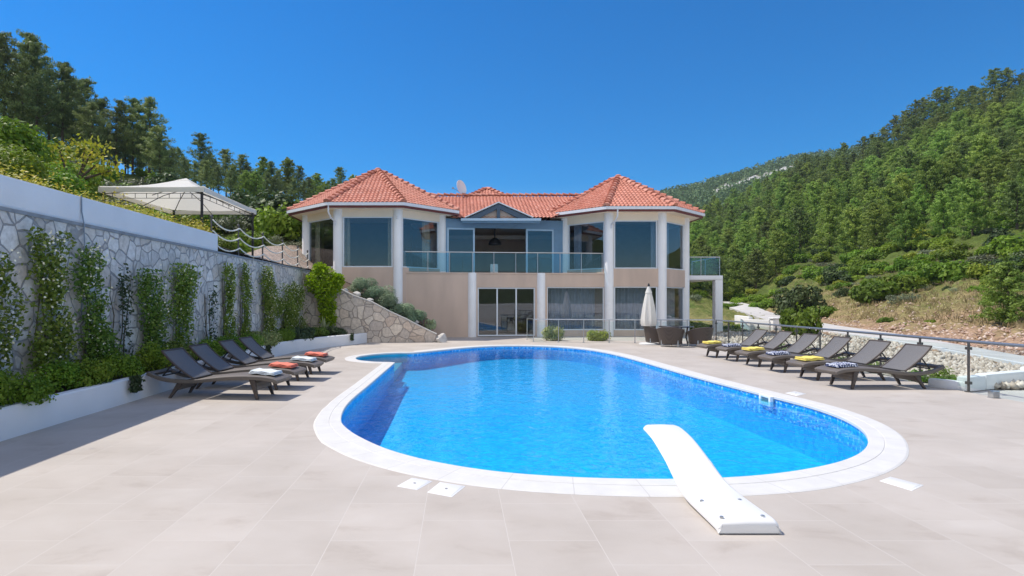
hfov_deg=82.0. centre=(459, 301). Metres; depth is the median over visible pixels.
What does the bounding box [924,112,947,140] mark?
pine tree
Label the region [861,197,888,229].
pine tree
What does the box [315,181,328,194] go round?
pine tree
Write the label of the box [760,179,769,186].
pine tree
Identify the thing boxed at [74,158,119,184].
shrub
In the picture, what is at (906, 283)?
shrub
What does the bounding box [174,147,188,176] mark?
pine tree
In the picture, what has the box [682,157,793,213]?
hills
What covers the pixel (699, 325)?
shrub
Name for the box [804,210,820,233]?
pine tree
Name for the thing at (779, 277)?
shrub
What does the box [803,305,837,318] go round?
shrub
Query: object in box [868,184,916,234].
pine tree
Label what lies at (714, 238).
pine tree
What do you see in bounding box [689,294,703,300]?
shrub
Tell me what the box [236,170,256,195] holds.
pine tree
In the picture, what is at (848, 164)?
pine tree
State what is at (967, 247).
shrub
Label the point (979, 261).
shrub
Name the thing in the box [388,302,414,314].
lavender bush
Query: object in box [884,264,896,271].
shrub
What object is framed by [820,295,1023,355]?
scree
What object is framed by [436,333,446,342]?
boulder
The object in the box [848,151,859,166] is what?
pine tree
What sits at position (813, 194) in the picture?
pine tree
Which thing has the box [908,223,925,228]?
shrub
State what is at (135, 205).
shrub
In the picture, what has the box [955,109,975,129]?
pine tree
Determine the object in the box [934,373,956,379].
weed
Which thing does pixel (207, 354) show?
sun lounger
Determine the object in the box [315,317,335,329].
agave plant
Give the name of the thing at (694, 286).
pine tree
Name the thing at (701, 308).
hillside
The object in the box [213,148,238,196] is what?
pine tree
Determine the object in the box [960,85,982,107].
pine tree
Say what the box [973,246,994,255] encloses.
shrub
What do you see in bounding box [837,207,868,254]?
pine tree
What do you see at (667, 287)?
window frame
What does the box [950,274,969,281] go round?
shrub
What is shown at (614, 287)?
window frame
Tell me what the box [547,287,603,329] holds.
window frame
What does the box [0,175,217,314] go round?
white parapet
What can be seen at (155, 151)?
pine tree
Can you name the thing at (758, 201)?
pine tree
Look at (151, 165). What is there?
pine tree
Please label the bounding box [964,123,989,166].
pine tree
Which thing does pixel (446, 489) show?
skimmer lid
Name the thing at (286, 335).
bush
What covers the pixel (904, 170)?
pine tree
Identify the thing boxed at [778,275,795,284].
shrub
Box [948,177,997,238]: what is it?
pine tree
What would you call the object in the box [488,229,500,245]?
pendant lamp
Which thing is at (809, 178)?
pine tree
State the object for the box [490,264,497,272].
pedestal
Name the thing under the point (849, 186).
pine tree
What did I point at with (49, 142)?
shrub
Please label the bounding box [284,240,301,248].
shrub
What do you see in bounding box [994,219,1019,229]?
shrub
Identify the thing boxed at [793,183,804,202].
pine tree
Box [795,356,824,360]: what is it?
folded towel
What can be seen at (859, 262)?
shrub
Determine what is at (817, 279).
shrub
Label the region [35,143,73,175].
shrub
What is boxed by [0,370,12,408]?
bush
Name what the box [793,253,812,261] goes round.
shrub
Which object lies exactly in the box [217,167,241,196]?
pine tree
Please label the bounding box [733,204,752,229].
pine tree
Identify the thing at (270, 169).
pine tree
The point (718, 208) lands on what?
pine tree
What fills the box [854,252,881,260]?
shrub
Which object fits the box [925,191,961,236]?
pine tree
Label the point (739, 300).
shrub
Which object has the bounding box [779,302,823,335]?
shrub
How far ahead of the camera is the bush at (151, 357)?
10.67 m
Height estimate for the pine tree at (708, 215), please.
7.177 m
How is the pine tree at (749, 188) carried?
on the hillside at (701, 308)
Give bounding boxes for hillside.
[93,171,311,271]
[689,97,1023,362]
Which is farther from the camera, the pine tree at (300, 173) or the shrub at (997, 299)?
the pine tree at (300, 173)
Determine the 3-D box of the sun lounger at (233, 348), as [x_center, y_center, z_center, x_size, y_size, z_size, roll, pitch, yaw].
[-4.067,1.226,12.355,2.302,0.808,0.660,0,0,4]
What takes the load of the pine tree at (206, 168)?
on the hillside at (226, 234)
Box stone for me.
[352,291,360,295]
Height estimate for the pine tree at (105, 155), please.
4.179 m
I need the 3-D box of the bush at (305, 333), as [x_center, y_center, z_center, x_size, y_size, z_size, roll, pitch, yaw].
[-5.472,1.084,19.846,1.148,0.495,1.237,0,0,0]
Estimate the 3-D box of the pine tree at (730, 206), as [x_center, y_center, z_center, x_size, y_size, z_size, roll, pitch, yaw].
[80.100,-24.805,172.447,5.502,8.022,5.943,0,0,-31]
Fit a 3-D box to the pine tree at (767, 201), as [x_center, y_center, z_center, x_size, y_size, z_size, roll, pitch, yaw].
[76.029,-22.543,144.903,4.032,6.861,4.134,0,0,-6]
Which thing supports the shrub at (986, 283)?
on the hillside at (701, 308)
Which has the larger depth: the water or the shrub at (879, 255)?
the shrub at (879, 255)
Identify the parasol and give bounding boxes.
[639,283,658,344]
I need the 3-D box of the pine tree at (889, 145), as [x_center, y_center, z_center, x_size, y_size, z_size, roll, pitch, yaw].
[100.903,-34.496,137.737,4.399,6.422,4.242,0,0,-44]
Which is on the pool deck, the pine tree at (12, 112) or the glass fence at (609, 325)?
the glass fence at (609, 325)
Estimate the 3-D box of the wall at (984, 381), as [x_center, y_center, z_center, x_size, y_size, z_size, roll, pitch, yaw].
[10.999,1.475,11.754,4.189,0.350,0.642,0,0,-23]
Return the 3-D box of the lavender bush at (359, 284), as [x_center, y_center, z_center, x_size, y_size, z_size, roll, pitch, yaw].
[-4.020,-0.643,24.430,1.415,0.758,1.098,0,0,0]
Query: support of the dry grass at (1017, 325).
on the hillside at (701, 308)
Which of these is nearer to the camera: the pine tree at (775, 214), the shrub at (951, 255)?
the shrub at (951, 255)
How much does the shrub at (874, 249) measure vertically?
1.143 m
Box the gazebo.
[98,178,255,255]
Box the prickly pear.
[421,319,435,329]
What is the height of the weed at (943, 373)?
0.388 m
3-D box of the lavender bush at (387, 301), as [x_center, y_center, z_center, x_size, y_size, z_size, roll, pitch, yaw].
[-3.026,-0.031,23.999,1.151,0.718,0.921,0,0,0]
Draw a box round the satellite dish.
[452,180,465,196]
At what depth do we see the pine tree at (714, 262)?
72.33 m
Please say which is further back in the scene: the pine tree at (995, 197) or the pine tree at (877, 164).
the pine tree at (877, 164)
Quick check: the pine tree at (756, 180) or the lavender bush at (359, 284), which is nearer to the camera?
the lavender bush at (359, 284)
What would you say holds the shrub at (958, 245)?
on the hillside at (701, 308)
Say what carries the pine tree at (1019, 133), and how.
on the hillside at (701, 308)
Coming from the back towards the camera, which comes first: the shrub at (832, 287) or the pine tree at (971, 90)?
the pine tree at (971, 90)
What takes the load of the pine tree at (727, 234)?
on the hillside at (701, 308)
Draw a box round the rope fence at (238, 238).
[210,215,308,269]
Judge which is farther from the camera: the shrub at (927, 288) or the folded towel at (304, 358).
the shrub at (927, 288)
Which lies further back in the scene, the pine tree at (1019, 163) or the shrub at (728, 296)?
the shrub at (728, 296)
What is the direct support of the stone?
on the planting slope at (345, 285)
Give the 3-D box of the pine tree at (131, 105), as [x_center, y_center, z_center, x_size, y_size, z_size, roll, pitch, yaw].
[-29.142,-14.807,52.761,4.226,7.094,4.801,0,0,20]
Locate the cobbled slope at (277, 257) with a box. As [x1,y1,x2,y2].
[218,245,314,268]
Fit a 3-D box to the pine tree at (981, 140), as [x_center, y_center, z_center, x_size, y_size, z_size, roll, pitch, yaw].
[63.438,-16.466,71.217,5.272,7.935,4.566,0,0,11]
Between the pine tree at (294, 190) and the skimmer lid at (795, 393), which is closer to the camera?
the skimmer lid at (795, 393)
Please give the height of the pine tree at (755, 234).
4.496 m
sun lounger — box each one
[146,347,291,399]
[175,343,306,389]
[218,339,323,380]
[227,336,334,373]
[696,329,767,357]
[715,331,792,361]
[735,333,821,366]
[758,336,855,372]
[786,339,890,380]
[814,343,944,388]
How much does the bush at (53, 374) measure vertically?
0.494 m
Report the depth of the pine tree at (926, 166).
72.36 m
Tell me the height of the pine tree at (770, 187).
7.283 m
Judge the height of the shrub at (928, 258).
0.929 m
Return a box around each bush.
[0,364,58,405]
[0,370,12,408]
[37,360,86,391]
[57,357,115,388]
[103,351,145,379]
[132,340,174,371]
[162,338,197,365]
[194,336,223,360]
[213,335,247,354]
[231,333,264,349]
[250,329,282,346]
[271,327,296,341]
[287,326,314,340]
[307,325,329,336]
[326,326,347,335]
[346,277,377,293]
[361,285,395,300]
[375,292,398,308]
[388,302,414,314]
[402,309,426,321]
[541,325,564,340]
[586,330,611,340]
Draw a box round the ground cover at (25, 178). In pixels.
[0,160,219,232]
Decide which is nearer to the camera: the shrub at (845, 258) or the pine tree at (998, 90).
the shrub at (845, 258)
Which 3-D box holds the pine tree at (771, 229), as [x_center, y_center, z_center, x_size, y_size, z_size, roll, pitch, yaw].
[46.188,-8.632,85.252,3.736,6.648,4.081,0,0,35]
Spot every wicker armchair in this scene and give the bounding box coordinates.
[643,326,663,344]
[657,327,684,346]
[687,327,713,345]
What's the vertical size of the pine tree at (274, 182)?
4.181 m
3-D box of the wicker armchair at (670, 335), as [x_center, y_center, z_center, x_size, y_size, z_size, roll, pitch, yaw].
[7.596,1.273,21.106,0.962,0.716,0.737,0,0,28]
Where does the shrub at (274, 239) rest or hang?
on the hillside at (226, 234)
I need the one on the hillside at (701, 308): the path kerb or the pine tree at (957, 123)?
the pine tree at (957, 123)
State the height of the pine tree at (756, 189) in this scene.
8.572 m
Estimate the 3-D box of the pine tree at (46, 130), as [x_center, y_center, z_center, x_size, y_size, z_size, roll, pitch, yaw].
[-36.926,-17.047,53.029,4.828,8.263,5.047,0,0,28]
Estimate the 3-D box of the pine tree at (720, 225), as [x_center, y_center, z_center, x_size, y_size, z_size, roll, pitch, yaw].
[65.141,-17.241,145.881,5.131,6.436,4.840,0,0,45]
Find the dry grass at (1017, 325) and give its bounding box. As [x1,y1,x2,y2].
[778,244,1023,328]
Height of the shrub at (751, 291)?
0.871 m
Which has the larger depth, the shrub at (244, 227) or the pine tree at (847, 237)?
the pine tree at (847, 237)
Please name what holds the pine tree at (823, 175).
on the hillside at (701, 308)
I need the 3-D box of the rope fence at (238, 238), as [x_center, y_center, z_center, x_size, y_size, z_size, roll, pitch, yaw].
[-6.447,-1.745,20.376,0.210,0.990,10.533,0,0,-1]
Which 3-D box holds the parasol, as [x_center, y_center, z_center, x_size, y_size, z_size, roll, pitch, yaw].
[7.170,0.470,22.200,0.720,2.320,0.720,0,0,0]
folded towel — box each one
[249,368,282,375]
[269,361,298,367]
[290,356,316,361]
[304,351,327,355]
[702,340,721,343]
[722,343,741,346]
[742,347,764,350]
[765,351,789,354]
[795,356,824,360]
[825,362,858,367]
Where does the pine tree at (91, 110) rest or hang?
on the hillside at (226, 234)
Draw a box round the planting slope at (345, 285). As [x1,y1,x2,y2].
[308,273,432,330]
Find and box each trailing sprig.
[128,375,145,392]
[264,345,271,353]
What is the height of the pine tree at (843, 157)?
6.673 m
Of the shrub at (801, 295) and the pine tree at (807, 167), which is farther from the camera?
the pine tree at (807, 167)
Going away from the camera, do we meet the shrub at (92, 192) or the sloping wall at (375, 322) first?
the shrub at (92, 192)
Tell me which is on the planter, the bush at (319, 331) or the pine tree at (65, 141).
the bush at (319, 331)
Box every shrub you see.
[0,115,58,172]
[0,139,50,187]
[1,151,90,197]
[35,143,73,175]
[46,138,60,144]
[51,142,99,162]
[64,159,108,201]
[70,178,95,199]
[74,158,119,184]
[98,179,127,196]
[105,197,152,210]
[114,176,148,185]
[118,204,172,220]
[134,167,154,177]
[145,172,157,181]
[146,169,189,184]
[161,211,199,227]
[191,210,247,233]
[212,214,257,233]
[218,234,236,251]
[218,238,251,252]
[227,189,249,214]
[233,229,271,245]
[242,185,298,228]
[254,201,301,241]
[267,234,284,242]
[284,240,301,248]
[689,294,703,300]
[689,322,709,329]
[690,289,707,294]
[695,292,708,297]
[723,292,733,300]
[723,302,738,307]
[723,325,743,330]
[730,297,747,302]
[733,292,745,296]
[745,288,758,294]
[746,294,768,301]
[748,302,761,307]
[758,298,775,307]
[768,288,788,295]
[772,284,829,314]
[774,274,793,285]
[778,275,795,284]
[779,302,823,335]
[782,267,798,274]
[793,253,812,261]
[801,269,821,279]
[802,265,822,269]
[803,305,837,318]
[810,248,821,255]
[811,266,832,272]
[812,251,831,262]
[814,274,831,285]
[816,262,828,266]
[818,266,852,285]
[825,284,839,290]
[826,263,847,272]
[831,287,849,296]
[836,266,852,275]
[836,281,851,288]
[839,252,857,262]
[847,249,861,255]
[848,279,900,304]
[849,259,876,267]
[849,265,868,275]
[851,275,865,280]
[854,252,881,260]
[860,252,888,259]
[861,277,878,287]
[862,261,889,272]
[864,246,879,253]
[868,268,885,275]
[876,316,894,322]
[878,242,900,253]
[882,273,930,292]
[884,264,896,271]
[885,292,920,303]
[893,257,924,271]
[893,270,916,278]
[900,239,921,250]
[902,252,921,260]
[903,266,923,275]
[907,228,928,238]
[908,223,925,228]
[911,284,932,290]
[914,253,933,260]
[914,258,969,283]
[916,248,944,254]
[917,238,946,248]
[917,256,935,262]
[927,243,941,250]
[929,238,955,248]
[929,248,948,256]
[930,236,948,240]
[932,248,972,262]
[940,233,956,238]
[943,242,968,251]
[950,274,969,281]
[955,244,973,250]
[960,258,988,268]
[964,261,990,270]
[966,252,1004,260]
[966,263,996,278]
[967,285,986,291]
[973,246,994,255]
[978,227,997,233]
[980,279,993,286]
[980,286,999,291]
[981,226,1021,247]
[981,293,1016,304]
[984,233,1023,255]
[987,254,1023,272]
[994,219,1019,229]
[997,244,1023,258]
[998,254,1022,261]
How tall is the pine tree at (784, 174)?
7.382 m
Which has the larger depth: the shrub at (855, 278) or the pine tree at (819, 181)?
the pine tree at (819, 181)
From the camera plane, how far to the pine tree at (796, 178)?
133.49 m
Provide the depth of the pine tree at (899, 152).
116.23 m
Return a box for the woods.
[660,144,869,208]
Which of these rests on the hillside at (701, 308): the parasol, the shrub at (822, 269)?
the shrub at (822, 269)
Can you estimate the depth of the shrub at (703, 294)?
70.30 m
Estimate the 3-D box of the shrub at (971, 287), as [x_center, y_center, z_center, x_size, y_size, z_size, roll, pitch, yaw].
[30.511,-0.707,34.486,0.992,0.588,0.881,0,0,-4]
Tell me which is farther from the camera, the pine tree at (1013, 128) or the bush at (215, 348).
the pine tree at (1013, 128)
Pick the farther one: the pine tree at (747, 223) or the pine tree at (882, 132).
the pine tree at (882, 132)
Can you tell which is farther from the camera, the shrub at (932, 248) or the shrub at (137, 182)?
the shrub at (932, 248)
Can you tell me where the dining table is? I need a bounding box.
[659,325,693,344]
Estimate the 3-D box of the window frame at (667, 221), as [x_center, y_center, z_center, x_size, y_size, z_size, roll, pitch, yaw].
[10.374,-2.660,28.376,0.070,2.256,2.017,0,0,45]
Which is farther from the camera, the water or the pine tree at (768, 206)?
the pine tree at (768, 206)
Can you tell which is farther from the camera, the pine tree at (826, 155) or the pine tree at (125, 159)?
the pine tree at (826, 155)
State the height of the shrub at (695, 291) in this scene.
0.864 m
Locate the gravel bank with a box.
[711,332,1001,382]
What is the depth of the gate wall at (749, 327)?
30.79 m
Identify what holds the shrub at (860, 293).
on the hillside at (701, 308)
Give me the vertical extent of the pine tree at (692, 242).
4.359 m
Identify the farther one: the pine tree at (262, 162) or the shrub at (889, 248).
the pine tree at (262, 162)
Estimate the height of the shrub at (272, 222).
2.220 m
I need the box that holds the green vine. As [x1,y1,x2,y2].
[304,261,345,326]
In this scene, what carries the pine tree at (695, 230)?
on the hillside at (701, 308)
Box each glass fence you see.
[526,318,713,342]
[715,319,1023,391]
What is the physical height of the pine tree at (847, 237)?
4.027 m
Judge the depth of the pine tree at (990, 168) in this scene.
64.11 m
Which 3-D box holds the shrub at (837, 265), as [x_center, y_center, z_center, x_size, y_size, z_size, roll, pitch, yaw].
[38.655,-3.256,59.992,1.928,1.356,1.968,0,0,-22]
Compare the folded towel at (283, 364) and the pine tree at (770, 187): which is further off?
the pine tree at (770, 187)
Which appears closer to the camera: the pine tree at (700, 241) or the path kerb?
the path kerb
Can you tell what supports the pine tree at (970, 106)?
on the hillside at (701, 308)
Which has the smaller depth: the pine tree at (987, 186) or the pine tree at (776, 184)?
the pine tree at (987, 186)
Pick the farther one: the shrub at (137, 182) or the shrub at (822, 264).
the shrub at (822, 264)
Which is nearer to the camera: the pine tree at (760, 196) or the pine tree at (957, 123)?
the pine tree at (957, 123)
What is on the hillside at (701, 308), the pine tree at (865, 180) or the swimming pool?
the pine tree at (865, 180)
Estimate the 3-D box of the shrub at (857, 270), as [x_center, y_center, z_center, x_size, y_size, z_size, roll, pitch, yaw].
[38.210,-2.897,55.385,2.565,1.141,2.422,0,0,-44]
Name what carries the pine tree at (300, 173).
on the hillside at (226, 234)
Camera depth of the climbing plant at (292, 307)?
20.66 m
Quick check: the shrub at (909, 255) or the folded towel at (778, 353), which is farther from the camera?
the shrub at (909, 255)
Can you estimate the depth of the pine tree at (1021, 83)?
138.31 m
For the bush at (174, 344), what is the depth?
11.88 m
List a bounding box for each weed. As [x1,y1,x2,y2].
[908,368,929,381]
[926,366,955,378]
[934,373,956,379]
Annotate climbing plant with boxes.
[0,249,28,377]
[21,226,80,389]
[65,238,126,380]
[109,263,137,357]
[131,265,175,367]
[163,262,203,344]
[203,285,220,339]
[221,263,239,339]
[239,261,254,336]
[256,278,309,330]
[259,264,277,333]
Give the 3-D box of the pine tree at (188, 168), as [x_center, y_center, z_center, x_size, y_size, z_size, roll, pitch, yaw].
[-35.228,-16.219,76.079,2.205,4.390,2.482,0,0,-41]
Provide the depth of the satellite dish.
31.96 m
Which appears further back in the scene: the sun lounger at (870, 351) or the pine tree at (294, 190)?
the pine tree at (294, 190)
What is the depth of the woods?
458.77 m
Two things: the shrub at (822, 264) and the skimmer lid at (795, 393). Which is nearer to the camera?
the skimmer lid at (795, 393)
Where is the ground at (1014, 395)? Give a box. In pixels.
[866,372,1023,401]
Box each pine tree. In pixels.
[0,29,65,125]
[0,31,36,127]
[0,61,21,124]
[1,40,73,137]
[1,82,42,132]
[20,70,73,139]
[26,61,96,142]
[39,121,60,144]
[47,77,89,143]
[53,134,74,146]
[58,75,106,142]
[66,101,115,148]
[85,96,123,164]
[93,98,140,165]
[96,146,112,164]
[105,95,156,173]
[106,138,129,168]
[111,120,136,173]
[119,155,136,173]
[123,96,179,177]
[127,142,146,167]
[133,125,182,173]
[138,148,164,172]
[161,147,186,174]
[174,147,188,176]
[175,156,194,178]
[179,159,192,181]
[183,132,219,184]
[189,161,203,185]
[190,160,218,189]
[208,158,224,190]
[209,166,226,193]
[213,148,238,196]
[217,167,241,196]
[222,163,244,195]
[234,154,253,184]
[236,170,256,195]
[239,162,251,185]
[244,171,265,201]
[253,156,274,192]
[256,172,275,193]
[260,161,283,195]
[265,174,285,196]
[269,170,289,193]
[275,157,296,199]
[285,178,300,201]
[286,165,306,198]
[295,180,312,200]
[298,177,317,200]
[310,172,325,197]
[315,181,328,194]
[327,178,337,187]
[329,166,346,188]
[689,220,704,248]
[689,241,697,254]
[689,249,699,287]
[689,254,698,294]
[691,235,711,260]
[696,245,722,273]
[697,250,727,295]
[698,221,710,242]
[699,252,735,293]
[701,211,712,232]
[701,218,716,237]
[703,205,714,216]
[704,224,722,249]
[705,202,717,217]
[706,230,720,249]
[709,195,718,209]
[710,215,720,225]
[711,198,723,218]
[712,228,742,256]
[715,220,724,238]
[715,242,729,263]
[715,246,727,269]
[719,220,734,241]
[722,204,737,224]
[722,243,749,288]
[722,253,747,287]
[723,197,732,207]
[723,209,738,233]
[723,259,752,293]
[725,188,739,202]
[728,227,756,258]
[730,197,737,205]
[730,208,740,224]
[732,211,754,237]
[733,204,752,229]
[735,220,754,245]
[735,224,752,247]
[736,248,775,288]
[737,196,747,208]
[741,242,763,274]
[742,248,769,284]
[744,185,753,203]
[747,203,773,228]
[748,182,762,204]
[749,206,767,240]
[750,199,763,215]
[751,178,761,193]
[751,221,771,248]
[751,230,761,249]
[754,237,776,273]
[757,186,768,202]
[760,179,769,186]
[760,190,773,203]
[761,184,774,199]
[763,196,775,214]
[763,229,791,275]
[764,204,775,222]
[765,219,790,256]
[767,218,806,265]
[768,170,779,184]
[769,210,782,226]
[770,194,779,210]
[772,179,779,191]
[772,182,789,213]
[775,206,817,250]
[778,171,790,181]
[778,177,789,186]
[778,190,808,226]
[782,212,794,242]
[783,174,806,204]
[787,170,794,180]
[788,205,798,230]
[791,159,801,174]
[791,169,809,183]
[792,162,804,172]
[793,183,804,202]
[795,217,819,246]
[798,153,812,165]
[801,183,807,201]
[801,188,820,214]
[802,162,816,179]
[802,181,821,219]
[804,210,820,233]
[806,174,815,183]
[808,202,845,252]
[811,155,821,166]
[811,170,834,194]
[813,159,831,177]
[813,178,825,200]
[814,157,823,168]
[814,185,847,229]
[816,178,847,212]
[819,154,831,161]
[823,158,847,182]
[834,208,860,240]
[834,226,861,255]
[835,142,851,160]
[836,171,851,188]
[836,179,859,205]
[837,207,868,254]
[838,153,850,166]
[838,204,860,232]
[841,159,852,176]
[841,190,852,206]
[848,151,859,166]
[848,160,867,188]
[848,167,855,180]
[849,197,862,222]
[851,169,874,206]
[853,171,862,203]
[853,202,898,252]
[854,136,868,157]
[855,186,883,228]
[856,150,865,162]
[861,148,875,159]
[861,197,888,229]
[863,140,890,161]
[863,155,878,177]
[864,134,875,148]
[866,136,884,155]
[866,158,883,186]
[867,136,884,156]
[868,177,890,198]
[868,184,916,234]
[872,168,887,187]
[873,126,890,141]
[875,168,895,192]
[876,208,891,240]
[879,149,897,171]
[882,152,891,169]
[882,167,915,198]
[883,115,901,142]
[883,141,895,165]
[884,172,930,224]
[886,125,910,146]
[886,198,927,250]
[888,148,923,178]
[889,147,913,174]
[893,109,915,129]
[894,116,921,142]
[894,140,908,149]
[901,115,923,141]
[902,99,927,119]
[902,133,928,159]
[907,127,923,149]
[909,155,946,210]
[910,183,931,222]
[912,97,932,119]
[912,154,924,181]
[915,104,929,123]
[920,123,929,140]
[921,101,939,122]
[922,128,937,152]
[922,129,951,168]
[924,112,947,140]
[925,86,948,113]
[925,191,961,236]
[927,151,971,199]
[928,122,956,150]
[930,103,954,124]
[932,153,944,182]
[934,177,967,220]
[937,86,958,106]
[942,141,974,177]
[943,110,970,140]
[944,134,974,167]
[945,114,955,131]
[945,134,955,147]
[948,97,966,113]
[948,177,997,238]
[949,96,966,113]
[954,89,965,103]
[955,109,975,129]
[958,118,974,141]
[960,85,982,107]
[960,103,976,118]
[960,132,1001,184]
[963,165,994,201]
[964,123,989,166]
[966,90,989,110]
[968,260,1023,325]
[969,155,1020,201]
[971,125,991,145]
[974,115,992,134]
[974,182,1001,211]
[975,109,986,123]
[976,127,1020,161]
[977,68,1013,95]
[977,102,989,116]
[979,86,1019,116]
[979,102,1007,133]
[982,180,1023,225]
[989,101,1023,128]
[991,127,1017,154]
[991,180,1023,229]
[995,152,1019,185]
[995,158,1023,200]
[996,67,1020,93]
[1001,108,1023,153]
[1002,118,1014,128]
[1005,155,1020,180]
[1007,87,1022,106]
[1007,131,1023,168]
[1010,74,1023,92]
[1010,126,1023,154]
[1011,134,1023,162]
[1014,80,1023,97]
[1014,86,1023,107]
[1014,165,1023,209]
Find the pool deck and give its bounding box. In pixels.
[0,332,1023,575]
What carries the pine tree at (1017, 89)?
on the hillside at (701, 308)
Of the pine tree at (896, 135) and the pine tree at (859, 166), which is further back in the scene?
the pine tree at (896, 135)
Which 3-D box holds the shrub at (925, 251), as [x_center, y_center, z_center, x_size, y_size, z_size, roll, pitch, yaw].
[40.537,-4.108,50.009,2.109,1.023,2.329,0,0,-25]
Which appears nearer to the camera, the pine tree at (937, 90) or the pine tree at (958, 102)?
the pine tree at (958, 102)
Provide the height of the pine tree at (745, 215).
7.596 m
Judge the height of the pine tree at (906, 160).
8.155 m
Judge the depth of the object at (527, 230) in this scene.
28.95 m
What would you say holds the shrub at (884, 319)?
on the hillside at (701, 308)
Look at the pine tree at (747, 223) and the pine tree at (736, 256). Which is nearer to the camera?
the pine tree at (736, 256)
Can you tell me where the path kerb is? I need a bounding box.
[821,330,1023,364]
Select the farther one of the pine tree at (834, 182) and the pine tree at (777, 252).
the pine tree at (834, 182)
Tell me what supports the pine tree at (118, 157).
on the hillside at (226, 234)
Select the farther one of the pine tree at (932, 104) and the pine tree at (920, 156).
the pine tree at (932, 104)
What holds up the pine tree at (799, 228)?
on the hillside at (701, 308)
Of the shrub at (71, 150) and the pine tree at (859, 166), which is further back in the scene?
the pine tree at (859, 166)
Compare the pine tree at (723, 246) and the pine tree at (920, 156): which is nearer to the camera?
the pine tree at (920, 156)
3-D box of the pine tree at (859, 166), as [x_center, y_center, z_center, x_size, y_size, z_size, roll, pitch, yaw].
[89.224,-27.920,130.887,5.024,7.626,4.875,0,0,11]
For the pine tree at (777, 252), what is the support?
on the hillside at (701, 308)
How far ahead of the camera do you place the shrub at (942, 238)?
54.31 m
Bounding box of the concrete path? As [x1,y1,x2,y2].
[723,302,1023,362]
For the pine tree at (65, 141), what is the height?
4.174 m
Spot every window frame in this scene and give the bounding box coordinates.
[309,218,332,266]
[343,217,392,266]
[403,217,437,268]
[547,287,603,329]
[568,221,603,269]
[614,220,656,268]
[614,287,656,329]
[667,221,683,269]
[667,287,683,328]
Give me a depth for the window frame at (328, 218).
27.98 m
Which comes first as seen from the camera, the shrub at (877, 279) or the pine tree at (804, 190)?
the shrub at (877, 279)
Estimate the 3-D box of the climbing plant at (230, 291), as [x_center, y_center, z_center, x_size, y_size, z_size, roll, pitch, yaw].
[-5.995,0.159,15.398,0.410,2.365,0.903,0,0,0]
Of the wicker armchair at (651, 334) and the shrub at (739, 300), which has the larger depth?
the shrub at (739, 300)
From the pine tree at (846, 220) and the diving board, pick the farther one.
the pine tree at (846, 220)
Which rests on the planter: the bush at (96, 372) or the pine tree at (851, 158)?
the bush at (96, 372)
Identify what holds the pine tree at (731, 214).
on the hillside at (701, 308)
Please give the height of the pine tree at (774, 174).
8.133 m
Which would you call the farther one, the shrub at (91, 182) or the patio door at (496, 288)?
the patio door at (496, 288)
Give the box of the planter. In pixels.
[0,333,366,441]
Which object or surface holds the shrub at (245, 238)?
on the hillside at (226, 234)
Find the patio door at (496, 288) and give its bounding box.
[478,287,534,335]
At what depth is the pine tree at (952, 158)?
71.59 m
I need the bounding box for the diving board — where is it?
[643,424,781,533]
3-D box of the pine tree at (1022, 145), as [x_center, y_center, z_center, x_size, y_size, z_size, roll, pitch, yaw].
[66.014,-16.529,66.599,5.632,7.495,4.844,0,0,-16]
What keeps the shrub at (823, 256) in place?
on the hillside at (701, 308)
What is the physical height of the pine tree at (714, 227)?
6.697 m
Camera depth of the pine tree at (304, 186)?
77.94 m
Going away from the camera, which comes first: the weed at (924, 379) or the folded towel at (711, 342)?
the weed at (924, 379)
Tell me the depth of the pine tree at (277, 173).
81.75 m
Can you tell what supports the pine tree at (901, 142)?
on the hillside at (701, 308)
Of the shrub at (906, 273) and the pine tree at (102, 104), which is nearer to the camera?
the shrub at (906, 273)
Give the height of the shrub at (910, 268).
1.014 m
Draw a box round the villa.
[286,168,722,336]
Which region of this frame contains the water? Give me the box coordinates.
[346,348,866,463]
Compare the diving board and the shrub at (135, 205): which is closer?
the diving board
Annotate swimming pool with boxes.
[313,345,908,496]
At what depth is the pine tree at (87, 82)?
52.12 m
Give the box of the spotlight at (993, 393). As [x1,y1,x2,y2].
[987,390,999,397]
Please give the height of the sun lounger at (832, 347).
0.808 m
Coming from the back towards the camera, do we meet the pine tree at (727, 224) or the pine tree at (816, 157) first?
the pine tree at (816, 157)
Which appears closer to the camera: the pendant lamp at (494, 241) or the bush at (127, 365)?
the bush at (127, 365)
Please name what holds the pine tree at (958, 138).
on the hillside at (701, 308)
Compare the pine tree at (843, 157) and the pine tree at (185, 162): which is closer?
the pine tree at (185, 162)
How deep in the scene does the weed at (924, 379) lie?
11.94 m
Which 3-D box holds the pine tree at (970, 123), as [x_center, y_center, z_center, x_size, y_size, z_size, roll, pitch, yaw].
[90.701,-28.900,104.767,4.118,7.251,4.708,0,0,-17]
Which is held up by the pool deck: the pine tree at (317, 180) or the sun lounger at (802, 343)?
the sun lounger at (802, 343)
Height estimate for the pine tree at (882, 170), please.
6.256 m
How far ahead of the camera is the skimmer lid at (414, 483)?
5.23 m
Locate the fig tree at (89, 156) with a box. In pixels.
[36,133,133,186]
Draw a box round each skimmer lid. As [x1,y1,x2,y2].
[397,478,431,489]
[427,482,464,496]
[787,391,804,395]
[880,477,922,490]
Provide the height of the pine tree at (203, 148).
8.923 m
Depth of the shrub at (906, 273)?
45.22 m
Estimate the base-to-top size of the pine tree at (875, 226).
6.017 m
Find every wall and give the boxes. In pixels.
[0,206,309,391]
[303,272,436,341]
[735,315,781,330]
[928,367,1023,390]
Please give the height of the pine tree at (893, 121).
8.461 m

